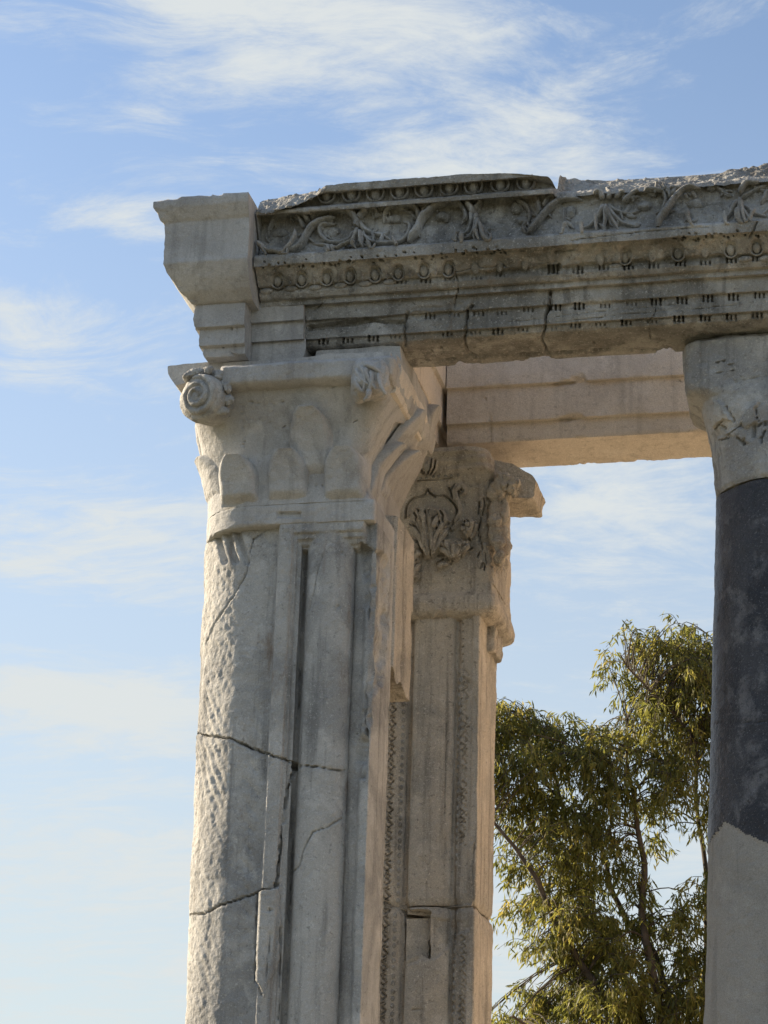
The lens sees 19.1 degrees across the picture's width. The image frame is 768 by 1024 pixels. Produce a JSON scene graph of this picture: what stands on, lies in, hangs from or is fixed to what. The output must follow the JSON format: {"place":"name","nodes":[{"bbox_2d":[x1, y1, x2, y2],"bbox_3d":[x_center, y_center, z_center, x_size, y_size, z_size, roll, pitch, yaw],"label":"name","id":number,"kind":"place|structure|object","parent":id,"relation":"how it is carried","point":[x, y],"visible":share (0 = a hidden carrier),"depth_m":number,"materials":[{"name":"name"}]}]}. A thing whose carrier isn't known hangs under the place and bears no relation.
{"place":"outdoors","nodes":[
{"label":"outdoors","id":0,"kind":"place"},
{"bbox_2d":[0,0,767,1023],"label":"sky","id":1,"kind":"structure","parent":0,"point":[110,110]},
{"label":"court","id":2,"kind":"structure","parent":0,"visible":0},
{"bbox_2d":[168,346,441,1023],"bbox_3d":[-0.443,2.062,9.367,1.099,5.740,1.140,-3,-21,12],"label":"corner pier","id":3,"kind":"structure","parent":2,"relation":"on","point":[309,468],"depth_m":9.63,"materials":[{"name":"grey stone"}]},
{"bbox_2d":[153,192,311,363],"bbox_3d":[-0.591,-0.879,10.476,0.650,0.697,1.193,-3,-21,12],"label":"restored corner block","id":4,"kind":"structure","parent":3,"relation":"on","point":[211,249],"depth_m":10.04,"materials":[{"name":"stone"}]},
{"bbox_2d":[413,366,447,447],"bbox_3d":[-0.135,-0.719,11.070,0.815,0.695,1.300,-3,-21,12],"label":"side beam","id":5,"kind":"structure","parent":3,"relation":"on","point":[432,382],"depth_m":11.06,"materials":[{"name":"beige stone"}]},
{"bbox_2d":[254,163,767,367],"bbox_3d":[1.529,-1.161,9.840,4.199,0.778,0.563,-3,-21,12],"label":"carved entablature","id":6,"kind":"structure","parent":3,"relation":"on","point":[449,270],"depth_m":9.90,"materials":[{"name":"stone"}]},
{"bbox_2d":[379,446,545,1023],"bbox_3d":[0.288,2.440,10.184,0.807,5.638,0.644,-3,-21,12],"label":"pier","id":7,"kind":"structure","parent":2,"relation":"on","point":[462,505],"depth_m":10.53,"materials":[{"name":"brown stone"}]},
{"bbox_2d":[446,348,711,467],"bbox_3d":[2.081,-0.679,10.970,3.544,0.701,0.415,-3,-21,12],"label":"beam","id":8,"kind":"structure","parent":7,"relation":"on","point":[542,411],"depth_m":11.02,"materials":[{"name":"beige stone"}]},
{"bbox_2d":[490,613,712,1023],"bbox_3d":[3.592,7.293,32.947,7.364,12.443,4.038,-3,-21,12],"label":"eucalyptus tree","id":9,"kind":"object","parent":2,"relation":"on","point":[595,999],"visible":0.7,"depth_m":33.29,"materials":[{"name":"green plant"}]},
{"bbox_2d":[682,333,767,1023],"bbox_3d":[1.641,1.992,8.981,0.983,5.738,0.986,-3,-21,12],"label":"granite column","id":10,"kind":"structure","parent":2,"relation":"on","point":[726,383],"depth_m":9.26,"materials":[{"name":"grey stone"}]}
]}

